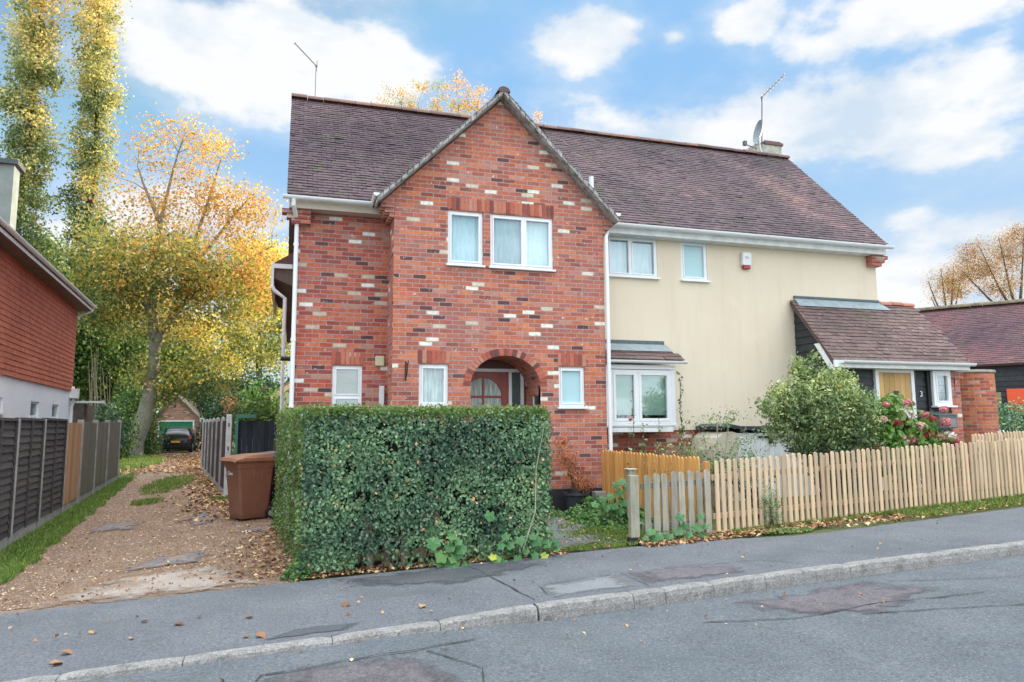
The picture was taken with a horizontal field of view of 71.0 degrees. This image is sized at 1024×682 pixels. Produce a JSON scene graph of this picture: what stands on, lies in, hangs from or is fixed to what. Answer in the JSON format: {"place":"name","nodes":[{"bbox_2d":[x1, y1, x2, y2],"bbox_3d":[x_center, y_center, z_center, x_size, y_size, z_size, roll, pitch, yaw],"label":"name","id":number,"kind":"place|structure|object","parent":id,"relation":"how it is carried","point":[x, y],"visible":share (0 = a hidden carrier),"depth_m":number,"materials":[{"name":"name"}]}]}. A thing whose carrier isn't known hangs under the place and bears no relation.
{"place":"outdoors","nodes":[
{"label":"outdoors","id":0,"kind":"place"},
{"bbox_2d":[0,450,300,613],"bbox_3d":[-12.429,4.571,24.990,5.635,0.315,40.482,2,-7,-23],"label":"driveway","id":1,"kind":"structure","parent":0,"point":[79,583],"depth_m":9.63,"materials":[{"name":"gravel"}]},
{"bbox_2d":[89,521,139,532],"bbox_3d":[-6.636,3.111,12.087,0.869,0.028,1.408,2,-7,-17],"label":"tarmac patch","id":2,"kind":"object","parent":1,"relation":"on","point":[109,526],"visible":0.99,"depth_m":12.04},
{"bbox_2d":[0,500,292,604],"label":"fallen leaves","id":3,"kind":"object","parent":1,"relation":"on","point":[54,596],"visible":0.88,"depth_m":8.43,"materials":[{"name":"brown plant"}]},
{"bbox_2d":[39,566,258,607],"bbox_3d":[-3.669,2.566,7.682,2.320,0.070,1.640,2,-7,-17],"label":"concrete apron","id":4,"kind":"object","parent":1,"relation":"on","point":[139,586],"visible":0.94,"depth_m":7.50,"materials":[{"name":"concrete"}]},
{"bbox_2d":[119,453,202,474],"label":"fallen leaves","id":5,"kind":"object","parent":1,"relation":"on","point":[166,459],"visible":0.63,"depth_m":28.44,"materials":[{"name":"brown plant"}]},
{"bbox_2d":[125,551,205,570],"bbox_3d":[-4.154,2.700,8.805,0.788,0.039,1.416,-1,-7,5],"label":"tarmac patch","id":6,"kind":"object","parent":1,"relation":"on","point":[184,558],"visible":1,"depth_m":8.83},
{"bbox_2d":[129,473,227,505],"bbox_3d":[-9.131,3.870,19.159,2.027,0.162,9.237,3,-8,-28],"label":"grass patch","id":7,"kind":"object","parent":1,"relation":"on","point":[173,482],"visible":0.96,"depth_m":18.78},
{"bbox_2d":[160,427,198,452],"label":"parked car","id":8,"kind":"object","parent":1,"relation":"on","point":[181,438],"visible":0.85,"depth_m":40.44,"materials":[{"name":"black paint"}]},
{"bbox_2d":[141,455,251,522],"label":"fallen leaves","id":9,"kind":"object","parent":1,"relation":"on","point":[202,477],"visible":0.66,"depth_m":16.75,"materials":[{"name":"brown plant"}]},
{"bbox_2d":[187,511,220,524],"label":"tarmac patch","id":10,"kind":"object","parent":1,"relation":"on","point":[201,517],"visible":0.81,"depth_m":12.70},
{"bbox_2d":[220,453,277,518],"bbox_3d":[-4.590,2.530,12.549,0.650,1.130,0.846,-7,-9,44],"label":"wheelie bin","id":11,"kind":"object","parent":1,"relation":"on","point":[249,478],"visible":0.91,"depth_m":12.35,"materials":[{"name":"brown plastic"}]},
{"bbox_2d":[195,527,325,580],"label":"fallen leaves","id":12,"kind":"object","parent":1,"relation":"on","point":[277,568],"visible":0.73,"depth_m":8.95,"materials":[{"name":"brown plant"}]},
{"bbox_2d":[237,420,286,453],"bbox_3d":[-5.784,2.682,16.574,1.120,1.688,0.070,2,-7,-17],"label":"board fence","id":13,"kind":"object","parent":1,"relation":"on","point":[255,434],"visible":0.38,"depth_m":16.56,"materials":[{"name":"wood"}]},
{"bbox_2d":[234,415,255,454],"bbox_3d":[-6.103,2.159,16.437,0.440,0.940,0.080,2,-7,-17],"label":"green frame","id":14,"kind":"object","parent":13,"relation":"attached to","point":[236,429],"visible":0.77,"depth_m":16.37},
{"bbox_2d":[279,557,311,581],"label":"leafy weeds","id":15,"kind":"object","parent":1,"relation":"on","point":[287,573],"visible":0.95,"depth_m":7.58,"materials":[{"name":"green plant"}]},
{"bbox_2d":[375,513,620,550],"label":"front path","id":16,"kind":"structure","parent":0,"point":[554,526],"depth_m":9.70,"materials":[{"name":"gravel"}]},
{"bbox_2d":[563,491,588,509],"bbox_3d":[1.072,2.694,11.975,0.430,0.330,0.430,2,-7,-17],"label":"plant pot","id":17,"kind":"object","parent":16,"relation":"on","point":[572,499],"visible":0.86,"depth_m":11.83,"materials":[{"name":"plastic"}]},
{"bbox_2d":[550,434,596,492],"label":"withered shrub","id":18,"kind":"object","parent":17,"relation":"on","point":[574,482],"visible":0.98,"depth_m":12.06,"materials":[{"name":"brown plant"}]},
{"bbox_2d":[561,495,653,530],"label":"leafy weeds","id":19,"kind":"object","parent":16,"relation":"on","point":[588,514],"visible":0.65,"depth_m":10.76,"materials":[{"name":"green plant"}]},
{"bbox_2d":[550,520,670,552],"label":"path grass","id":20,"kind":"structure","parent":16,"relation":"on","point":[593,530],"depth_m":9.60,"materials":[{"name":"plant"}]},
{"bbox_2d":[543,516,684,548],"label":"fallen leaves","id":21,"kind":"object","parent":16,"relation":"on","point":[607,545],"visible":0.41,"depth_m":9.59,"materials":[{"name":"brown plant"}]},
{"bbox_2d":[0,507,1023,681],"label":"pavement","id":22,"kind":"structure","parent":0,"point":[222,620],"depth_m":6.66,"materials":[{"name":"asphalt"}]},
{"bbox_2d":[48,602,425,664],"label":"scattered leaves","id":23,"kind":"object","parent":22,"relation":"on","point":[69,651],"visible":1,"depth_m":5.54,"materials":[{"name":"brown plant"}]},
{"bbox_2d":[267,623,355,638],"bbox_3d":[-1.558,2.274,5.647,0.915,0.027,0.229,2,-7,-20],"label":"damp patch","id":24,"kind":"object","parent":22,"relation":"on","point":[315,629],"visible":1,"depth_m":5.64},
{"bbox_2d":[354,560,536,585],"bbox_3d":[-0.633,2.445,7.506,2.366,0.071,0.889,2,-7,-17],"label":"damp patch","id":25,"kind":"object","parent":22,"relation":"on","point":[452,575],"visible":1,"depth_m":7.50,"materials":[{"name":"asphalt"}]},
{"bbox_2d":[8,520,992,680],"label":"scattered leaves","id":26,"kind":"object","parent":22,"relation":"on","point":[347,613],"visible":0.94,"depth_m":6.21,"materials":[{"name":"brown plant"}]},
{"bbox_2d":[542,576,633,596],"bbox_3d":[0.721,2.325,6.834,1.033,0.029,0.525,3,-7,-23],"label":"pale patch","id":27,"kind":"object","parent":22,"relation":"on","point":[594,584],"visible":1,"depth_m":6.81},
{"bbox_2d":[630,566,740,581],"bbox_3d":[1.817,2.337,7.298,1.313,0.039,0.636,2,-7,-17],"label":"pale patch","id":28,"kind":"object","parent":22,"relation":"on","point":[675,572],"visible":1,"depth_m":7.23,"materials":[{"name":"asphalt"}]},
{"bbox_2d":[0,0,1023,412],"label":"sky","id":29,"kind":"structure","parent":0,"point":[909,114],"materials":[{"name":"blue"}]},
{"bbox_2d":[8,436,1023,674],"bbox_3d":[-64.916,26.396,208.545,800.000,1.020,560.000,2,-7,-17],"label":"ground","id":30,"kind":"structure","parent":0,"point":[377,557],"depth_m":10.13,"materials":[{"name":"soil"}]},
{"bbox_2d":[0,0,80,264],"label":"poplar tree","id":31,"kind":"object","parent":30,"relation":"on","point":[28,151],"visible":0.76,"depth_m":44.68,"materials":[{"name":"green plant"}]},
{"bbox_2d":[22,226,72,274],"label":"broadleaf tree","id":32,"kind":"object","parent":30,"relation":"on","point":[48,243],"visible":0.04,"depth_m":48.75,"materials":[{"name":"green plant"}]},
{"bbox_2d":[0,158,104,422],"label":"tile hung house","id":33,"kind":"structure","parent":30,"relation":"on","point":[43,301],"depth_m":16.68,"materials":[{"name":"red tile"}]},
{"bbox_2d":[0,417,121,550],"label":"panel fence","id":34,"kind":"object","parent":30,"relation":"on","point":[50,468],"visible":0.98,"depth_m":12.55,"materials":[{"name":"wood"}]},
{"bbox_2d":[0,473,138,584],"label":"grass verge","id":35,"kind":"object","parent":30,"relation":"on","point":[51,532],"depth_m":11.15,"materials":[{"name":"plant"}]},
{"bbox_2d":[46,0,133,400],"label":"poplar tree","id":36,"kind":"object","parent":30,"relation":"on","point":[89,152],"visible":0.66,"depth_m":47.49,"materials":[{"name":"green plant"}]},
{"bbox_2d":[44,253,142,400],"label":"broadleaf tree","id":37,"kind":"object","parent":30,"relation":"on","point":[84,347],"visible":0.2,"depth_m":41.28,"materials":[{"name":"green plant"}]},
{"bbox_2d":[88,339,109,419],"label":"sapling stems","id":38,"kind":"object","parent":30,"relation":"on","point":[95,382],"visible":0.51,"depth_m":30.19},
{"bbox_2d":[83,396,139,459],"bbox_3d":[-16.532,3.662,29.159,2.518,2.873,2.227,-2,-7,16],"label":"bush","id":39,"kind":"object","parent":30,"relation":"on","point":[111,415],"visible":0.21,"depth_m":29.23,"materials":[{"name":"green plant"}]},
{"bbox_2d":[75,322,169,418],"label":"broadleaf tree","id":40,"kind":"object","parent":30,"relation":"on","point":[116,374],"visible":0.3,"depth_m":44.04,"materials":[{"name":"green plant"}]},
{"bbox_2d":[103,385,147,458],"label":"bush","id":41,"kind":"object","parent":30,"relation":"on","point":[123,455],"visible":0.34,"depth_m":32.04,"materials":[{"name":"green plant"}]},
{"bbox_2d":[110,366,163,424],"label":"bush","id":42,"kind":"object","parent":30,"relation":"on","point":[134,395],"visible":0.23,"depth_m":39.24,"materials":[{"name":"green plant"}]},
{"bbox_2d":[119,455,167,470],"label":"grass bank","id":43,"kind":"structure","parent":30,"relation":"on","point":[133,462],"depth_m":29.64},
{"bbox_2d":[116,272,185,427],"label":"maple tree","id":44,"kind":"object","parent":30,"relation":"on","point":[146,326],"visible":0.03,"depth_m":53.82,"materials":[{"name":"yellow plant"}]},
{"bbox_2d":[144,408,169,454],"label":"bush","id":45,"kind":"object","parent":30,"relation":"on","point":[152,447],"visible":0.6,"depth_m":37.99,"materials":[{"name":"green plant"}]},
{"bbox_2d":[37,102,288,456],"bbox_3d":[-17.236,-3.377,36.924,12.564,18.838,9.594,2,-7,-17],"label":"sycamore tree","id":46,"kind":"object","parent":30,"relation":"on","point":[200,275],"visible":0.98,"depth_m":36.38,"materials":[{"name":"yellow plant"}]},
{"bbox_2d":[139,335,210,408],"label":"broadleaf tree","id":47,"kind":"object","parent":30,"relation":"on","point":[181,351],"visible":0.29,"depth_m":52.41,"materials":[{"name":"green plant"}]},
{"bbox_2d":[154,395,204,450],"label":"garage","id":48,"kind":"structure","parent":30,"relation":"on","point":[181,415],"depth_m":43.77,"materials":[{"name":"brown brick"}]},
{"bbox_2d":[158,422,192,450],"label":"garage door","id":49,"kind":"structure","parent":48,"relation":"in","point":[172,424],"depth_m":43.62,"materials":[{"name":"green paint"}]},
{"bbox_2d":[192,417,205,451],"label":"bush","id":50,"kind":"object","parent":30,"relation":"on","point":[199,438],"visible":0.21,"depth_m":41.96,"materials":[{"name":"green plant"}]},
{"bbox_2d":[146,305,266,403],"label":"maple tree","id":51,"kind":"object","parent":30,"relation":"on","point":[210,345],"visible":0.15,"depth_m":54.96,"materials":[{"name":"yellow plant"}]},
{"bbox_2d":[201,415,231,496],"bbox_3d":[-8.931,3.368,21.407,0.130,2.170,11.593,3,-7,-26],"label":"panel fence","id":52,"kind":"object","parent":30,"relation":"on","point":[216,440],"visible":0.88,"depth_m":19.48,"materials":[{"name":"paint"}]},
{"bbox_2d":[198,383,245,442],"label":"bush","id":53,"kind":"object","parent":30,"relation":"on","point":[212,412],"visible":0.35,"depth_m":33.14,"materials":[{"name":"green plant"}]},
{"bbox_2d":[188,357,288,446],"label":"broadleaf tree","id":54,"kind":"object","parent":30,"relation":"on","point":[258,378],"visible":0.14,"depth_m":48.04,"materials":[{"name":"green plant"}]},
{"bbox_2d":[206,229,290,382],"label":"maple tree","id":55,"kind":"object","parent":30,"relation":"on","point":[276,342],"visible":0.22,"depth_m":52.87,"materials":[{"name":"yellow plant"}]},
{"bbox_2d":[225,387,288,443],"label":"bush","id":56,"kind":"object","parent":30,"relation":"on","point":[265,414],"visible":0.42,"depth_m":24.18,"materials":[{"name":"green plant"}]},
{"bbox_2d":[228,368,288,449],"bbox_3d":[-11.121,3.217,31.833,2.739,4.179,2.578,2,-7,-17],"label":"bush","id":57,"kind":"object","parent":30,"relation":"on","point":[262,394],"visible":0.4,"depth_m":31.93,"materials":[{"name":"green plant"}]},
{"bbox_2d":[241,380,289,449],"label":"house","id":58,"kind":"structure","parent":30,"relation":"on","point":[286,388],"depth_m":39.95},
{"bbox_2d":[259,450,286,506],"bbox_3d":[-4.415,2.607,13.332,0.650,1.130,0.846,-7,-9,44],"label":"wheelie bin","id":59,"kind":"object","parent":30,"relation":"on","point":[273,484],"visible":0.03,"depth_m":13.06,"materials":[{"name":"plastic"}]},
{"bbox_2d":[362,510,444,568],"bbox_3d":[-1.212,2.210,8.063,0.950,0.605,0.064,2,-7,-19],"label":"picket fence","id":60,"kind":"object","parent":30,"relation":"on","point":[422,550],"visible":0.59,"depth_m":8.02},
{"bbox_2d":[269,400,554,575],"bbox_3d":[-1.610,1.849,9.864,3.343,1.948,3.959,2,-7,-17],"label":"hedge","id":61,"kind":"object","parent":30,"relation":"on","point":[351,474],"visible":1,"depth_m":8.15,"materials":[{"name":"green plant"}]},
{"bbox_2d":[292,549,566,579],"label":"fallen leaves","id":62,"kind":"object","parent":30,"relation":"on","point":[333,572],"visible":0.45,"depth_m":7.91,"materials":[{"name":"brown plant"}]},
{"bbox_2d":[270,86,620,525],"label":"brick house","id":63,"kind":"structure","parent":30,"relation":"on","point":[452,258],"depth_m":12.44,"materials":[{"name":"red brick"}]},
{"bbox_2d":[332,365,361,420],"bbox_3d":[-2.781,1.051,12.058,0.490,1.270,0.122,2,-7,-17],"label":"window","id":64,"kind":"structure","parent":63,"relation":"in","point":[346,380],"depth_m":12.12,"materials":[{"name":"white plastic"}]},
{"bbox_2d":[417,364,447,407],"bbox_3d":[-1.306,0.753,11.886,0.550,0.735,0.194,2,-7,-17],"label":"window","id":65,"kind":"structure","parent":63,"relation":"in","point":[433,378],"depth_m":11.95,"materials":[{"name":"white plastic"}]},
{"bbox_2d":[446,210,484,267],"bbox_3d":[-0.810,-1.744,12.339,0.680,0.975,0.194,2,-7,-17],"label":"window","id":66,"kind":"structure","parent":63,"relation":"in","point":[465,229],"depth_m":12.41,"materials":[{"name":"white plastic"}]},
{"bbox_2d":[470,372,507,420],"bbox_3d":[-0.493,1.776,12.831,0.890,2.445,0.040,2,-7,-17],"label":"front door","id":67,"kind":"structure","parent":63,"relation":"in","point":[486,387],"depth_m":12.96,"materials":[{"name":"red paint"}]},
{"bbox_2d":[489,214,555,271],"bbox_3d":[0.165,-1.714,12.639,1.220,0.975,0.194,2,-7,-17],"label":"window","id":68,"kind":"structure","parent":63,"relation":"in","point":[516,242],"depth_m":12.68,"materials":[{"name":"white plastic"}]},
{"bbox_2d":[557,367,587,408],"bbox_3d":[1.042,0.821,12.580,0.550,0.735,0.140,2,-7,-17],"label":"window","id":69,"kind":"structure","parent":63,"relation":"in","point":[571,379],"depth_m":12.61,"materials":[{"name":"white plastic"}]},
{"bbox_2d":[426,533,468,567],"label":"mallow plant","id":70,"kind":"object","parent":30,"relation":"on","point":[434,545],"visible":0.93,"depth_m":7.92,"materials":[{"name":"green plant"}]},
{"bbox_2d":[365,69,545,123],"bbox_3d":[-2.773,-3.860,33.927,9.210,18.050,3.072,2,-7,-17],"label":"autumn tree","id":71,"kind":"object","parent":30,"relation":"on","point":[436,105],"visible":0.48,"depth_m":34.02,"materials":[{"name":"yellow plant"}]},
{"bbox_2d":[484,510,560,562],"bbox_3d":[0.106,2.247,8.265,0.927,0.637,0.218,2,-7,-17],"label":"mallow plant","id":72,"kind":"object","parent":30,"relation":"on","point":[521,540],"visible":0.98,"depth_m":8.20,"materials":[{"name":"green plant"}]},
{"bbox_2d":[591,478,627,520],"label":"mallow plant","id":73,"kind":"object","parent":30,"relation":"on","point":[619,492],"visible":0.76,"depth_m":10.43,"materials":[{"name":"green plant"}]},
{"bbox_2d":[626,391,662,466],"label":"tall rose stems","id":74,"kind":"object","parent":30,"relation":"on","point":[639,444],"visible":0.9,"depth_m":11.63,"materials":[{"name":"green plant"}]},
{"bbox_2d":[601,449,712,535],"bbox_3d":[2.116,2.271,11.034,0.144,1.126,3.041,2,-7,-19],"label":"picket fence","id":75,"kind":"object","parent":30,"relation":"on","point":[614,464],"visible":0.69,"depth_m":10.99,"materials":[{"name":"orange wood"}]},
{"bbox_2d":[624,468,711,545],"bbox_3d":[2.049,2.156,9.292,1.260,1.020,0.190,2,-7,-17],"label":"picket fence","id":76,"kind":"object","parent":30,"relation":"on","point":[656,485],"visible":0.91,"depth_m":9.24,"materials":[{"name":"grey wood"}]},
{"bbox_2d":[642,512,721,542],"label":"mallow plant","id":77,"kind":"object","parent":30,"relation":"on","point":[658,537],"visible":0.86,"depth_m":9.09,"materials":[{"name":"green plant"}]},
{"bbox_2d":[648,405,768,512],"bbox_3d":[3.055,1.881,11.237,2.155,1.771,0.840,2,-7,-17],"label":"rose bush","id":78,"kind":"object","parent":30,"relation":"on","point":[718,447],"visible":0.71,"depth_m":11.24,"materials":[{"name":"green plant"}]},
{"bbox_2d":[699,449,775,518],"bbox_3d":[3.343,2.176,10.837,1.385,1.075,0.893,2,-7,-17],"label":"shrub","id":79,"kind":"object","parent":30,"relation":"on","point":[712,466],"visible":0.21,"depth_m":10.81,"materials":[{"name":"green plant"}]},
{"bbox_2d":[542,124,976,494],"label":"rendered house","id":80,"kind":"structure","parent":30,"relation":"on","point":[705,315],"depth_m":14.47,"materials":[{"name":"beige paint"}]},
{"bbox_2d":[608,236,660,279],"bbox_3d":[2.320,-1.607,13.908,1.130,0.815,0.194,2,-7,-17],"label":"window","id":81,"kind":"structure","parent":80,"relation":"in","point":[635,258],"depth_m":13.96,"materials":[{"name":"white plastic"}]},
{"bbox_2d":[611,369,674,425],"bbox_3d":[2.338,1.058,13.329,1.300,1.025,0.410,2,-7,-17],"label":"window","id":82,"kind":"structure","parent":80,"relation":"in","point":[650,396],"depth_m":13.24,"materials":[{"name":"white plastic"}]},
{"bbox_2d":[680,242,710,282],"bbox_3d":[3.622,-1.571,14.280,0.640,0.815,0.140,2,-7,-17],"label":"window","id":83,"kind":"structure","parent":80,"relation":"in","point":[693,255],"depth_m":14.31,"materials":[{"name":"white plastic"}]},
{"bbox_2d":[740,252,751,268],"bbox_3d":[4.759,-1.629,14.591,0.210,0.340,0.090,2,-7,-17],"label":"alarm box","id":84,"kind":"object","parent":80,"relation":"attached to","point":[745,258],"visible":1,"depth_m":14.55,"materials":[{"name":"white"}]},
{"bbox_2d":[742,120,762,151],"bbox_3d":[6.170,-5.241,18.193,0.414,0.816,0.686,-7,-9,44],"label":"satellite dish","id":85,"kind":"object","parent":80,"relation":"attached to","point":[757,132],"visible":1,"depth_m":18.36,"materials":[{"name":"metal"}]},
{"bbox_2d":[879,373,917,489],"bbox_3d":[7.585,1.801,14.123,0.786,2.345,0.052,2,-7,-17],"label":"porch door","id":86,"kind":"structure","parent":80,"relation":"in","point":[899,383],"depth_m":14.22,"materials":[{"name":"yellow wood"}]},
{"bbox_2d":[928,412,957,427],"bbox_3d":[8.537,1.564,14.224,0.480,0.328,0.295,2,-7,-17],"label":"letter box","id":87,"kind":"object","parent":80,"relation":"attached to","point":[940,415],"visible":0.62,"depth_m":14.12,"materials":[{"name":"grey metal"}]},
{"bbox_2d":[929,371,957,406],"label":"window","id":88,"kind":"structure","parent":80,"relation":"in","point":[935,383],"depth_m":14.49,"materials":[{"name":"white plastic"}]},
{"bbox_2d":[691,423,828,500],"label":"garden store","id":89,"kind":"structure","parent":30,"relation":"on","point":[777,451],"depth_m":13.26,"materials":[{"name":"white plastic"}]},
{"bbox_2d":[757,485,782,525],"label":"fern","id":90,"kind":"object","parent":30,"relation":"on","point":[771,518],"visible":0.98,"depth_m":9.82,"materials":[{"name":"green plant"}]},
{"bbox_2d":[760,526,813,534],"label":"leafy weeds","id":91,"kind":"object","parent":30,"relation":"on","point":[786,530],"visible":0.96,"depth_m":9.47,"materials":[{"name":"green plant"}]},
{"bbox_2d":[748,349,892,509],"bbox_3d":[5.029,1.439,11.714,2.528,2.628,1.357,2,-7,-17],"label":"laurel shrub","id":92,"kind":"object","parent":30,"relation":"on","point":[831,427],"visible":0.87,"depth_m":11.51,"materials":[{"name":"green plant"}]},
{"bbox_2d":[638,496,1023,546],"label":"fallen leaves","id":93,"kind":"object","parent":30,"relation":"on","point":[745,533],"visible":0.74,"depth_m":9.71,"materials":[{"name":"brown plant"}]},
{"bbox_2d":[711,438,1023,531],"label":"picket fence","id":94,"kind":"object","parent":30,"relation":"on","point":[926,460],"visible":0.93,"depth_m":10.72,"materials":[{"name":"brown wood"}]},
{"bbox_2d":[727,493,1023,533],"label":"grass edge","id":95,"kind":"object","parent":30,"relation":"on","point":[959,507],"depth_m":10.81,"materials":[{"name":"plant"}]},
{"bbox_2d":[826,392,961,499],"bbox_3d":[6.395,1.819,12.313,3.117,1.883,1.402,2,-7,-17],"label":"hydrangea bush","id":96,"kind":"object","parent":30,"relation":"on","point":[904,428],"visible":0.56,"depth_m":12.17,"materials":[{"name":"green plant"}]},
{"bbox_2d":[915,257,976,305],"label":"bare tree","id":97,"kind":"object","parent":30,"relation":"on","point":[945,295],"visible":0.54,"depth_m":52.19,"materials":[{"name":"orange plant"}]},
{"bbox_2d":[916,299,1023,433],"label":"barn","id":98,"kind":"structure","parent":30,"relation":"on","point":[989,335],"depth_m":25.64,"materials":[{"name":"tile"}]},
{"bbox_2d":[954,369,998,475],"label":"brick pillar","id":99,"kind":"structure","parent":30,"relation":"on","point":[979,402],"depth_m":16.04,"materials":[{"name":"brick"}]},
{"bbox_2d":[933,219,1023,303],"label":"bare tree","id":100,"kind":"object","parent":30,"relation":"on","point":[1001,259],"visible":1,"depth_m":48.44,"materials":[{"name":"brown plant"}]},
{"bbox_2d":[971,431,1023,484],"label":"picket fence","id":101,"kind":"object","parent":30,"relation":"on","point":[1013,435],"visible":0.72,"depth_m":13.58,"materials":[{"name":"brown wood"}]},
{"bbox_2d":[997,397,1023,462],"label":"round bush","id":102,"kind":"object","parent":30,"relation":"on","point":[1005,412],"visible":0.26,"depth_m":17.10,"materials":[{"name":"green plant"}]},
{"bbox_2d":[1006,389,1023,429],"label":"sign","id":103,"kind":"object","parent":30,"relation":"on","point":[1013,394],"visible":0.43,"depth_m":23.76,"materials":[{"name":"orange paint"}]},
{"bbox_2d":[79,555,1023,681],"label":"road","id":104,"kind":"structure","parent":0,"point":[946,640],"depth_m":5.31,"materials":[{"name":"asphalt"}]},
{"bbox_2d":[270,657,453,681],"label":"road patch","id":105,"kind":"object","parent":104,"relation":"on","point":[408,670],"visible":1,"depth_m":4.73,"materials":[{"name":"asphalt"}]},
{"bbox_2d":[255,638,475,681],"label":"road crack","id":106,"kind":"object","parent":104,"relation":"on","point":[361,657],"visible":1,"depth_m":5.04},
{"bbox_2d":[5,540,1023,681],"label":"kerb","id":107,"kind":"structure","parent":104,"relation":"on","point":[592,604],"depth_m":6.34,"materials":[{"name":"concrete"}]},
{"bbox_2d":[741,581,929,612],"bbox_3d":[3.086,2.324,6.446,2.129,0.063,0.999,3,-7,-23],"label":"road patch","id":108,"kind":"object","parent":104,"relation":"on","point":[846,597],"visible":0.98,"depth_m":6.49,"materials":[{"name":"asphalt"}]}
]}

